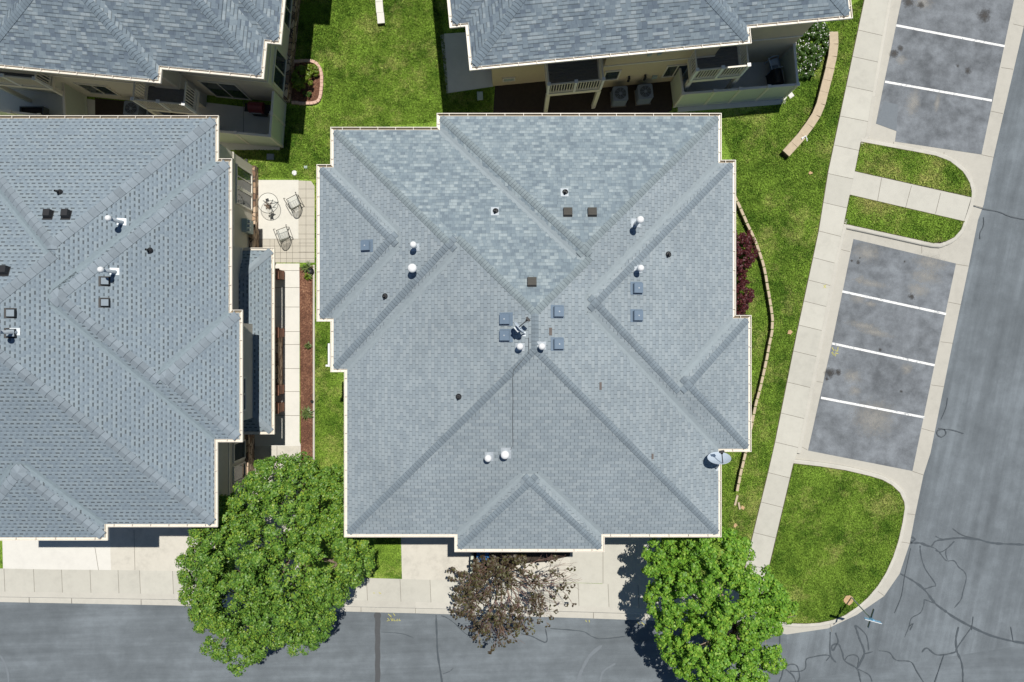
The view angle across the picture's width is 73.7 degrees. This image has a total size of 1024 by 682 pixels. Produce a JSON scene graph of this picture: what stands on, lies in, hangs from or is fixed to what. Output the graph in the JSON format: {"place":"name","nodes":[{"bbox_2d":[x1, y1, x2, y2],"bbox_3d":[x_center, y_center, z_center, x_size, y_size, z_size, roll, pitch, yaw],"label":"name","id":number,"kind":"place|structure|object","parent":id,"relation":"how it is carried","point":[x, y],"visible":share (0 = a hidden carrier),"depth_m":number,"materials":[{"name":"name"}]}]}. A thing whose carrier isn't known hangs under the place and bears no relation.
{"place":"outdoors","nodes":[
{"label":"outdoors","id":0,"kind":"place"},
{"bbox_2d":[2,541,51,568],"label":"driveway","id":1,"kind":"structure","parent":0,"point":[27,555],"depth_m":34.87,"materials":[{"name":"concrete"}]},
{"bbox_2d":[19,106,48,114],"bbox_3d":[-24.244,-11.591,34.655,1.200,0.450,0.500,0,90,0],"label":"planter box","id":2,"kind":"object","parent":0,"point":[42,110],"visible":0.51,"depth_m":34.54,"materials":[{"name":"black"}]},
{"bbox_2d":[51,527,110,569],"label":"driveway","id":3,"kind":"structure","parent":0,"point":[80,555],"depth_m":34.87,"materials":[{"name":"concrete"}]},
{"bbox_2d":[110,527,175,570],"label":"driveway","id":4,"kind":"structure","parent":0,"point":[144,548],"depth_m":34.87,"materials":[{"name":"concrete"}]},
{"bbox_2d":[146,110,170,114],"bbox_3d":[-17.851,-11.419,34.438,0.780,0.885,0.780,5,90,0],"label":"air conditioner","id":5,"kind":"object","parent":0,"point":[163,113],"visible":0.06,"depth_m":34.11,"materials":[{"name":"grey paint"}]},
{"bbox_2d":[174,527,214,570],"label":"driveway","id":6,"kind":"structure","parent":0,"point":[181,539],"depth_m":34.87,"materials":[{"name":"concrete"}]},
{"bbox_2d":[259,180,298,238],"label":"patio","id":7,"kind":"structure","parent":0,"point":[282,215],"depth_m":34.87,"materials":[{"name":"beige concrete"}]},
{"bbox_2d":[258,193,277,212],"bbox_3d":[-12.217,-6.909,34.528,1.036,0.712,1.036,0,90,0],"label":"glass table","id":8,"kind":"object","parent":7,"relation":"on","point":[268,203],"visible":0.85,"depth_m":34.18,"materials":[{"name":"white"}]},
{"bbox_2d":[273,224,293,242],"bbox_3d":[-11.525,-5.349,34.399,0.692,0.953,0.906,-20,90,0],"label":"patio chair","id":9,"kind":"object","parent":7,"relation":"on","point":[282,240],"visible":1,"depth_m":34.45,"materials":[{"name":"metal"}]},
{"bbox_2d":[283,192,304,211],"bbox_3d":[-10.984,-6.966,34.399,0.692,0.953,0.906,-28,90,0],"label":"patio chair","id":10,"kind":"object","parent":7,"relation":"on","point":[295,207],"visible":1,"depth_m":34.45,"materials":[{"name":"metal"}]},
{"bbox_2d":[260,181,314,262],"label":"paver terrace","id":11,"kind":"structure","parent":0,"point":[301,249],"depth_m":34.88,"materials":[{"name":"beige tile"}]},
{"bbox_2d":[0,568,751,615],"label":"street pavement","id":12,"kind":"structure","parent":0,"point":[166,582],"depth_m":34.88,"materials":[{"name":"concrete"}]},
{"bbox_2d":[401,537,453,579],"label":"driveway","id":13,"kind":"structure","parent":0,"point":[427,558],"depth_m":34.87,"materials":[{"name":"concrete"}]},
{"bbox_2d":[0,0,904,623],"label":"lawn","id":14,"kind":"structure","parent":0,"point":[444,24],"depth_m":34.89,"materials":[{"name":"green plant"}]},
{"bbox_2d":[0,89,94,114],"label":"patio","id":15,"kind":"structure","parent":14,"relation":"on","point":[52,103],"depth_m":34.88,"materials":[{"name":"grey concrete"}]},
{"bbox_2d":[0,109,40,114],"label":"privacy fence","id":16,"kind":"object","parent":15,"relation":"on","point":[6,112],"visible":0.33,"depth_m":33.02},
{"bbox_2d":[61,82,87,114],"bbox_3d":[-21.656,-11.332,33.930,0.178,1.900,2.444,-3,90,0],"label":"privacy fence","id":17,"kind":"object","parent":15,"relation":"on","point":[74,101],"visible":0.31,"depth_m":33.73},
{"bbox_2d":[95,98,186,114],"bbox_3d":[-18.878,-11.572,34.938,4.854,0.123,1.686,0,90,0],"label":"planting bed","id":18,"kind":"object","parent":14,"relation":"on","point":[108,107],"visible":0.23,"depth_m":34.88,"materials":[{"name":"brown soil"}]},
{"bbox_2d":[123,101,146,114],"bbox_3d":[-18.998,-11.593,34.438,0.780,0.885,0.780,5,90,0],"label":"air conditioner","id":19,"kind":"object","parent":18,"relation":"on","point":[132,108],"visible":0.73,"depth_m":34.04,"materials":[{"name":"grey paint"}]},
{"bbox_2d":[0,115,284,540],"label":"townhouse","id":20,"kind":"structure","parent":14,"relation":"on","point":[141,361],"depth_m":28.29,"materials":[{"name":"grey"}]},
{"bbox_2d":[233,439,245,462],"bbox_3d":[-13.270,5.350,33.250,0.060,1.440,0.940,0,90,0],"label":"window","id":21,"kind":"structure","parent":20,"relation":"in","point":[239,448],"depth_m":33.28,"materials":[{"name":"glass"}]},
{"bbox_2d":[233,461,245,483],"bbox_3d":[-13.270,6.400,33.250,0.060,1.440,0.840,0,90,0],"label":"window","id":22,"kind":"structure","parent":20,"relation":"in","point":[239,470],"depth_m":33.28,"materials":[{"name":"glass"}]},
{"bbox_2d":[236,187,252,210],"bbox_3d":[-13.070,-6.925,33.350,0.060,1.940,0.790,0,90,0],"label":"window","id":23,"kind":"structure","parent":20,"relation":"in","point":[244,199],"depth_m":33.38,"materials":[{"name":"glass"}]},
{"bbox_2d":[236,163,252,194],"bbox_3d":[-13.070,-7.875,33.350,0.060,1.940,1.090,0,90,0],"label":"window","id":24,"kind":"structure","parent":20,"relation":"in","point":[244,178],"depth_m":33.38,"materials":[{"name":"glass"}]},
{"bbox_2d":[243,377,245,410],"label":"window","id":25,"kind":"structure","parent":20,"relation":"in","point":[244,378],"depth_m":30.96,"materials":[{"name":"glass"}]},
{"bbox_2d":[0,0,300,114],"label":"townhouse","id":26,"kind":"structure","parent":14,"relation":"on","point":[156,57],"depth_m":28.82,"materials":[{"name":"grey"}]},
{"bbox_2d":[73,82,120,95],"bbox_3d":[-20.324,-12.339,33.500,1.540,1.340,0.060,6,90,0],"label":"window","id":27,"kind":"structure","parent":26,"relation":"in","point":[91,88],"depth_m":33.49,"materials":[{"name":"glass"}]},
{"bbox_2d":[150,75,179,89],"bbox_3d":[-16.243,-11.946,31.150,1.140,2.140,0.060,6,90,0],"label":"balcony door","id":28,"kind":"structure","parent":26,"relation":"in","point":[165,82],"depth_m":31.79,"materials":[{"name":"paint"}]},
{"bbox_2d":[197,80,251,100],"bbox_3d":[-14.190,-12.402,33.820,1.840,2.180,0.060,6,90,0],"label":"patio door","id":29,"kind":"structure","parent":26,"relation":"in","point":[218,89],"depth_m":33.76,"materials":[{"name":"paint"}]},
{"bbox_2d":[272,46,286,93],"bbox_3d":[-11.349,-13.213,33.350,0.060,1.540,1.740,6,90,0],"label":"window","id":30,"kind":"structure","parent":26,"relation":"in","point":[280,61],"depth_m":33.33,"materials":[{"name":"glass"}]},
{"bbox_2d":[284,0,292,30],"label":"window","id":31,"kind":"structure","parent":26,"relation":"in","point":[288,10],"depth_m":33.81,"materials":[{"name":"glass"}]},
{"bbox_2d":[187,101,279,149],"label":"patio","id":32,"kind":"structure","parent":14,"relation":"on","point":[236,118],"depth_m":34.88,"materials":[{"name":"grey concrete"}]},
{"bbox_2d":[220,91,286,147],"bbox_3d":[-13.700,-10.970,33.930,4.410,1.900,2.269,0,90,0],"label":"privacy fence","id":33,"kind":"object","parent":32,"relation":"on","point":[274,137],"visible":0.78,"depth_m":33.83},
{"bbox_2d":[244,101,270,116],"bbox_3d":[-12.769,-11.646,34.365,1.280,1.030,0.594,4,90,0],"label":"gas grill","id":34,"kind":"object","parent":32,"relation":"on","point":[260,109],"visible":1,"depth_m":34.05,"materials":[{"name":"red metal"}]},
{"bbox_2d":[235,446,300,569],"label":"garden walk","id":35,"kind":"structure","parent":14,"relation":"on","point":[261,452],"depth_m":34.88,"materials":[{"name":"concrete"}]},
{"bbox_2d":[267,154,273,159],"bbox_3d":[-12.322,-9.394,34.839,0.370,0.182,0.312,0,90,0],"label":"utility box","id":36,"kind":"object","parent":14,"relation":"on","point":[270,156],"visible":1,"depth_m":34.76,"materials":[{"name":"grey paint"}]},
{"bbox_2d":[174,451,375,676],"bbox_3d":[-10.864,9.922,31.463,8.962,6.860,9.166,-16,90,0],"label":"maple tree","id":37,"kind":"object","parent":14,"relation":"on","point":[258,581],"visible":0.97,"depth_m":29.92,"materials":[{"name":"green plant"}]},
{"bbox_2d":[255,264,300,445],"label":"garden walk","id":38,"kind":"structure","parent":14,"relation":"on","point":[287,318],"depth_m":34.88,"materials":[{"name":"concrete"}]},
{"bbox_2d":[291,63,319,102],"bbox_3d":[-10.472,-13.205,34.937,1.584,0.126,2.197,0,90,0],"label":"flower bed","id":39,"kind":"object","parent":14,"relation":"on","point":[313,88],"visible":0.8,"depth_m":34.87,"materials":[{"name":"brown soil"}]},
{"bbox_2d":[291,63,312,91],"bbox_3d":[-10.578,-13.302,34.466,1.174,0.849,1.372,0,90,0],"label":"lime shrub","id":40,"kind":"object","parent":39,"relation":"on","point":[298,81],"visible":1,"depth_m":34.24,"materials":[{"name":"green plant"}]},
{"bbox_2d":[302,90,311,97],"bbox_3d":[-10.426,-12.547,34.714,0.469,0.341,0.356,13,90,0],"label":"round shrub","id":41,"kind":"object","parent":39,"relation":"on","point":[309,93],"visible":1,"depth_m":34.64,"materials":[{"name":"green plant"}]},
{"bbox_2d":[291,59,323,105],"bbox_3d":[-10.427,-13.198,34.830,1.614,0.130,2.342,0,90,0],"label":"bed edging","id":42,"kind":"object","parent":39,"relation":"on","point":[319,99],"visible":0.98,"depth_m":34.77,"materials":[{"name":"beige concrete"}]},
{"bbox_2d":[309,64,318,76],"bbox_3d":[-10.036,-13.732,34.647,0.561,0.477,0.644,0,90,0],"label":"round shrub","id":43,"kind":"object","parent":39,"relation":"on","point":[316,71],"visible":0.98,"depth_m":34.52,"materials":[{"name":"green plant"}]},
{"bbox_2d":[299,267,312,464],"bbox_3d":[-10.500,1.252,34.925,0.715,0.150,10.270,0,90,0],"label":"mulch bed","id":44,"kind":"object","parent":14,"relation":"on","point":[306,336],"visible":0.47,"depth_m":34.85,"materials":[{"name":"brown wood"}]},
{"bbox_2d":[300,260,312,273],"bbox_3d":[-10.398,-3.743,34.722,0.677,0.316,0.779,38,90,0],"label":"spiky plant","id":45,"kind":"object","parent":44,"relation":"on","point":[305,267],"visible":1,"depth_m":34.68,"materials":[{"name":"green plant"}]},
{"bbox_2d":[301,407,312,419],"bbox_3d":[-10.440,3.660,34.720,0.864,0.320,0.794,42,90,0],"label":"spiky plant","id":46,"kind":"object","parent":44,"relation":"on","point":[305,412],"visible":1,"depth_m":34.71,"materials":[{"name":"green plant"}]},
{"bbox_2d":[304,273,311,279],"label":"spiky plant","id":47,"kind":"object","parent":44,"relation":"on","point":[307,276],"visible":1,"depth_m":34.66,"materials":[{"name":"green plant"}]},
{"bbox_2d":[312,265,314,487],"bbox_3d":[-10.124,2.120,34.905,0.118,0.190,12.007,0,90,0],"label":"bed edging","id":48,"kind":"object","parent":14,"relation":"on","point":[313,363],"visible":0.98,"depth_m":34.81,"materials":[{"name":"concrete"}]},
{"bbox_2d":[375,0,384,24],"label":"retaining wall","id":49,"kind":"structure","parent":14,"relation":"on","point":[380,13],"depth_m":34.66,"materials":[{"name":"concrete"}]},
{"bbox_2d":[440,32,492,92],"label":"patio","id":50,"kind":"structure","parent":14,"relation":"on","point":[460,76],"depth_m":34.88,"materials":[{"name":"grey concrete"}]},
{"bbox_2d":[477,91,482,100],"bbox_3d":[-1.629,-12.500,34.839,0.300,0.182,0.420,-3,90,0],"label":"utility box","id":51,"kind":"object","parent":14,"relation":"on","point":[479,95],"visible":1,"depth_m":34.76,"materials":[{"name":"grey metal"}]},
{"bbox_2d":[473,552,569,573],"bbox_3d":[0.460,9.832,34.934,5.005,0.132,4.239,0,90,0],"label":"planting bed","id":52,"kind":"object","parent":14,"relation":"on","point":[533,556],"visible":0.21,"depth_m":34.87,"materials":[{"name":"brown soil"}]},
{"bbox_2d":[470,552,473,575],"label":"wing wall","id":53,"kind":"structure","parent":52,"relation":"on","point":[472,557],"depth_m":33.72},
{"bbox_2d":[477,552,488,563],"bbox_3d":[-1.444,10.678,34.360,0.620,1.039,0.748,0,90,0],"label":"recycling bin","id":54,"kind":"object","parent":52,"relation":"on","point":[486,555],"visible":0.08,"depth_m":33.84,"materials":[{"name":"blue plastic"}]},
{"bbox_2d":[447,552,579,653],"bbox_3d":[0.009,11.762,32.585,6.610,4.608,4.918,-30,90,0],"label":"plum tree","id":55,"kind":"object","parent":52,"relation":"on","point":[501,572],"visible":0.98,"depth_m":32.06,"materials":[{"name":"brown plant"}]},
{"bbox_2d":[316,113,751,551],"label":"townhouse","id":56,"kind":"structure","parent":14,"relation":"on","point":[609,394],"depth_m":28.14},
{"bbox_2d":[514,317,530,335],"bbox_3d":[0.380,-0.550,25.912,0.640,0.944,0.739,0,90,0],"label":"satellite dish","id":57,"kind":"object","parent":56,"relation":"on","point":[517,327],"visible":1,"depth_m":25.71,"materials":[{"name":"white metal"}]},
{"bbox_2d":[707,450,730,470],"bbox_3d":[8.592,4.975,28.349,0.902,1.258,0.901,36,90,0],"label":"satellite dish","id":58,"kind":"object","parent":56,"relation":"on","point":[722,457],"visible":1,"depth_m":28.29,"materials":[{"name":"white metal"}]},
{"bbox_2d":[493,81,672,112],"bbox_3d":[3.666,-12.632,34.939,9.324,0.122,2.938,0,90,0],"label":"planting bed","id":59,"kind":"object","parent":14,"relation":"on","point":[522,98],"visible":0.38,"depth_m":34.88,"materials":[{"name":"brown soil"}]},
{"bbox_2d":[610,86,627,107],"bbox_3d":[5.410,-12.341,34.438,0.780,0.885,0.780,-4,90,0],"label":"air conditioner","id":60,"kind":"object","parent":59,"relation":"on","point":[618,96],"visible":1,"depth_m":34.04,"materials":[{"name":"grey paint"}]},
{"bbox_2d":[634,83,653,105],"bbox_3d":[6.657,-12.441,34.438,0.780,0.885,0.780,-6,90,0],"label":"air conditioner","id":61,"kind":"object","parent":59,"relation":"on","point":[643,94],"visible":1,"depth_m":34.04,"materials":[{"name":"grey paint"}]},
{"bbox_2d":[447,0,852,112],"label":"townhouse","id":62,"kind":"structure","parent":14,"relation":"on","point":[562,47],"depth_m":28.91,"materials":[{"name":"grey"}]},
{"bbox_2d":[604,69,621,80],"bbox_3d":[4.855,-12.937,33.250,0.790,1.140,0.060,-5,90,0],"label":"window","id":63,"kind":"structure","parent":62,"relation":"in","point":[612,74],"depth_m":33.20,"materials":[{"name":"glass"}]},
{"bbox_2d":[661,63,687,77],"bbox_3d":[8.016,-13.241,33.450,1.140,1.440,0.060,-6,90,0],"label":"window","id":64,"kind":"structure","parent":62,"relation":"in","point":[671,70],"depth_m":33.37,"materials":[{"name":"glass"}]},
{"bbox_2d":[641,526,798,681],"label":"maple tree","id":65,"kind":"object","parent":14,"relation":"on","point":[720,625],"visible":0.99,"depth_m":30.23,"materials":[{"name":"green plant"}]},
{"bbox_2d":[734,495,740,509],"bbox_3d":[11.452,8.236,34.840,0.307,0.110,0.753,-10,90,0],"label":"loose stone","id":66,"kind":"object","parent":14,"relation":"on","point":[735,502],"visible":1,"depth_m":34.80,"materials":[{"name":"beige stone"}]},
{"bbox_2d":[736,269,754,314],"bbox_3d":[11.524,-2.503,34.386,1.482,1.022,2.697,0,90,0],"label":"barberry shrub","id":67,"kind":"object","parent":14,"relation":"on","point":[743,283],"visible":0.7,"depth_m":34.16,"materials":[{"name":"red plant"}]},
{"bbox_2d":[736,230,758,273],"bbox_3d":[11.585,-4.477,34.353,1.770,1.074,2.288,0,90,0],"label":"barberry shrub","id":68,"kind":"object","parent":14,"relation":"on","point":[747,239],"visible":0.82,"depth_m":34.05,"materials":[{"name":"red plant"}]},
{"bbox_2d":[734,196,773,490],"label":"retaining wall","id":69,"kind":"structure","parent":14,"relation":"on","point":[770,334],"depth_m":34.54,"materials":[{"name":"beige concrete"}]},
{"bbox_2d":[734,171,852,604],"bbox_3d":[14.355,2.402,34.826,6.114,0.001,22.154,0,90,0],"label":"bare spot","id":70,"kind":"object","parent":14,"relation":"on","point":[846,600],"visible":1,"depth_m":34.83,"materials":[{"name":"brown soil"}]},
{"bbox_2d":[781,32,837,157],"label":"retaining wall","id":71,"kind":"structure","parent":14,"relation":"on","point":[818,106],"depth_m":34.48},
{"bbox_2d":[796,22,831,78],"bbox_3d":[15.204,-14.927,34.546,2.071,0.702,3.280,0,90,0],"label":"flowering shrub","id":72,"kind":"object","parent":14,"relation":"on","point":[820,49],"visible":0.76,"depth_m":34.46,"materials":[{"name":"green plant"}]},
{"bbox_2d":[744,0,970,623],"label":"turf edge","id":73,"kind":"object","parent":14,"relation":"on","point":[803,302],"visible":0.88,"depth_m":34.87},
{"bbox_2d":[454,552,471,580],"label":"driveway","id":74,"kind":"structure","parent":0,"point":[462,561],"depth_m":34.87,"materials":[{"name":"concrete"}]},
{"bbox_2d":[0,602,1023,681],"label":"street","id":75,"kind":"structure","parent":0,"point":[57,642],"depth_m":35.00,"materials":[{"name":"grey asphalt"}]},
{"bbox_2d":[0,645,615,681],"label":"tyre scuff","id":76,"kind":"object","parent":75,"relation":"on","point":[595,650],"visible":1,"depth_m":34.99,"materials":[{"name":"grey asphalt"}]},
{"bbox_2d":[0,592,751,623],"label":"rolled kerb","id":77,"kind":"structure","parent":75,"relation":"on","point":[367,606],"depth_m":34.93,"materials":[{"name":"concrete"}]},
{"bbox_2d":[374,612,380,681],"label":"trench patch","id":78,"kind":"object","parent":75,"relation":"on","point":[377,616],"visible":1,"depth_m":34.99,"materials":[{"name":"grey asphalt"}]},
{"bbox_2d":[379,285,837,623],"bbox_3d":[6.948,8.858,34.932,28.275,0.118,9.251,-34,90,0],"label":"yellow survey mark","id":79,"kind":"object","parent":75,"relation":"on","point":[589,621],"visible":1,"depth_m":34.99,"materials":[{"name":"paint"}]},
{"bbox_2d":[474,556,569,581],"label":"driveway","id":80,"kind":"structure","parent":0,"point":[542,567],"depth_m":34.87,"materials":[{"name":"concrete"}]},
{"bbox_2d":[570,552,601,582],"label":"driveway","id":81,"kind":"structure","parent":0,"point":[588,566],"depth_m":34.87,"materials":[{"name":"concrete"}]},
{"bbox_2d":[602,537,660,585],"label":"driveway","id":82,"kind":"structure","parent":0,"point":[624,562],"depth_m":34.87,"materials":[{"name":"concrete"}]},
{"bbox_2d":[678,50,798,111],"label":"patio","id":83,"kind":"structure","parent":0,"point":[754,74],"depth_m":34.88,"materials":[{"name":"grey concrete"}]},
{"bbox_2d":[670,42,799,107],"bbox_3d":[10.969,-13.147,33.930,5.757,1.900,2.132,-5,90,0],"label":"privacy fence","id":84,"kind":"object","parent":83,"relation":"on","point":[681,97],"visible":0.99,"depth_m":33.74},
{"bbox_2d":[764,55,782,73],"bbox_3d":[13.195,-13.973,34.427,0.750,0.913,0.699,-18,90,0],"label":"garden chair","id":85,"kind":"object","parent":83,"relation":"on","point":[775,61],"visible":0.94,"depth_m":34.44,"materials":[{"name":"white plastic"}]},
{"bbox_2d":[765,65,784,84],"bbox_3d":[13.267,-13.195,34.364,0.594,1.028,1.280,-10,90,0],"label":"gas grill","id":86,"kind":"object","parent":83,"relation":"on","point":[774,76],"visible":0.69,"depth_m":34.00,"materials":[{"name":"black metal"}]},
{"bbox_2d":[746,0,887,616],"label":"pavement","id":87,"kind":"structure","parent":0,"point":[852,124],"depth_m":34.88,"materials":[{"name":"concrete"}]},
{"bbox_2d":[768,464,903,622],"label":"lawn island","id":88,"kind":"structure","parent":0,"point":[873,572],"depth_m":34.88,"materials":[{"name":"green plant"}]},
{"bbox_2d":[851,597,881,627],"bbox_3d":[17.022,13.153,33.457,0.754,2.854,0.647,-33,90,0],"label":"street sign","id":89,"kind":"object","parent":88,"relation":"on","point":[870,619],"visible":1,"depth_m":32.32,"materials":[{"name":"silver metal"}]},
{"bbox_2d":[785,28,1023,681],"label":"side street","id":90,"kind":"structure","parent":0,"point":[972,484],"depth_m":35.00,"materials":[{"name":"grey asphalt"}]},
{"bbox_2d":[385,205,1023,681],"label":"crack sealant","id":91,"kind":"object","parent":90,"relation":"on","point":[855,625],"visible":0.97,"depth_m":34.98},
{"bbox_2d":[772,0,1023,633],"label":"gutter pan","id":92,"kind":"object","parent":90,"relation":"on","point":[958,251],"visible":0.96,"depth_m":34.99,"materials":[{"name":"concrete"}]},
{"bbox_2d":[780,0,975,626],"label":"kerb","id":93,"kind":"structure","parent":92,"relation":"on","point":[910,241],"depth_m":34.87,"materials":[{"name":"concrete"}]},
{"bbox_2d":[808,0,1013,470],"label":"parking bay","id":94,"kind":"object","parent":90,"relation":"attached to","point":[948,121],"visible":1,"depth_m":34.98,"materials":[{"name":"grey asphalt"}]},
{"bbox_2d":[876,102,897,130],"bbox_3d":[19.398,-11.563,34.978,1.118,0.001,1.302,20,90,0],"label":"asphalt patch","id":95,"kind":"object","parent":94,"relation":"on","point":[887,117],"visible":1,"depth_m":34.98,"materials":[{"name":"grey asphalt"}]},
{"bbox_2d":[847,0,937,428],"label":"pale scuff patch","id":96,"kind":"object","parent":94,"relation":"on","point":[877,332],"visible":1,"depth_m":34.98,"materials":[{"name":"grey asphalt"}]},
{"bbox_2d":[826,0,988,391],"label":"oil stain","id":97,"kind":"object","parent":94,"relation":"on","point":[983,15],"visible":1,"depth_m":34.98,"materials":[{"name":"grey"}]},
{"bbox_2d":[821,24,1004,417],"bbox_3d":[20.831,-7.579,34.978,5.724,0.001,22.632,11,90,0],"label":"parking line","id":98,"kind":"object","parent":94,"relation":"on","point":[893,302],"visible":1,"depth_m":34.98,"materials":[{"name":"white paint"}]},
{"bbox_2d":[846,196,963,242],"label":"lawn island","id":99,"kind":"structure","parent":0,"point":[893,210],"depth_m":34.88,"materials":[{"name":"green plant"}]},
{"bbox_2d":[850,171,970,220],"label":"footpath","id":100,"kind":"structure","parent":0,"point":[917,197],"depth_m":34.88,"materials":[{"name":"concrete"}]},
{"bbox_2d":[855,143,970,195],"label":"lawn island","id":101,"kind":"structure","parent":0,"point":[908,169],"depth_m":34.88,"materials":[{"name":"green plant"}]},
{"bbox_2d":[845,142,971,242],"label":"grass","id":102,"kind":"structure","parent":101,"relation":"on","point":[888,162],"depth_m":34.85,"materials":[{"name":"green plant"}]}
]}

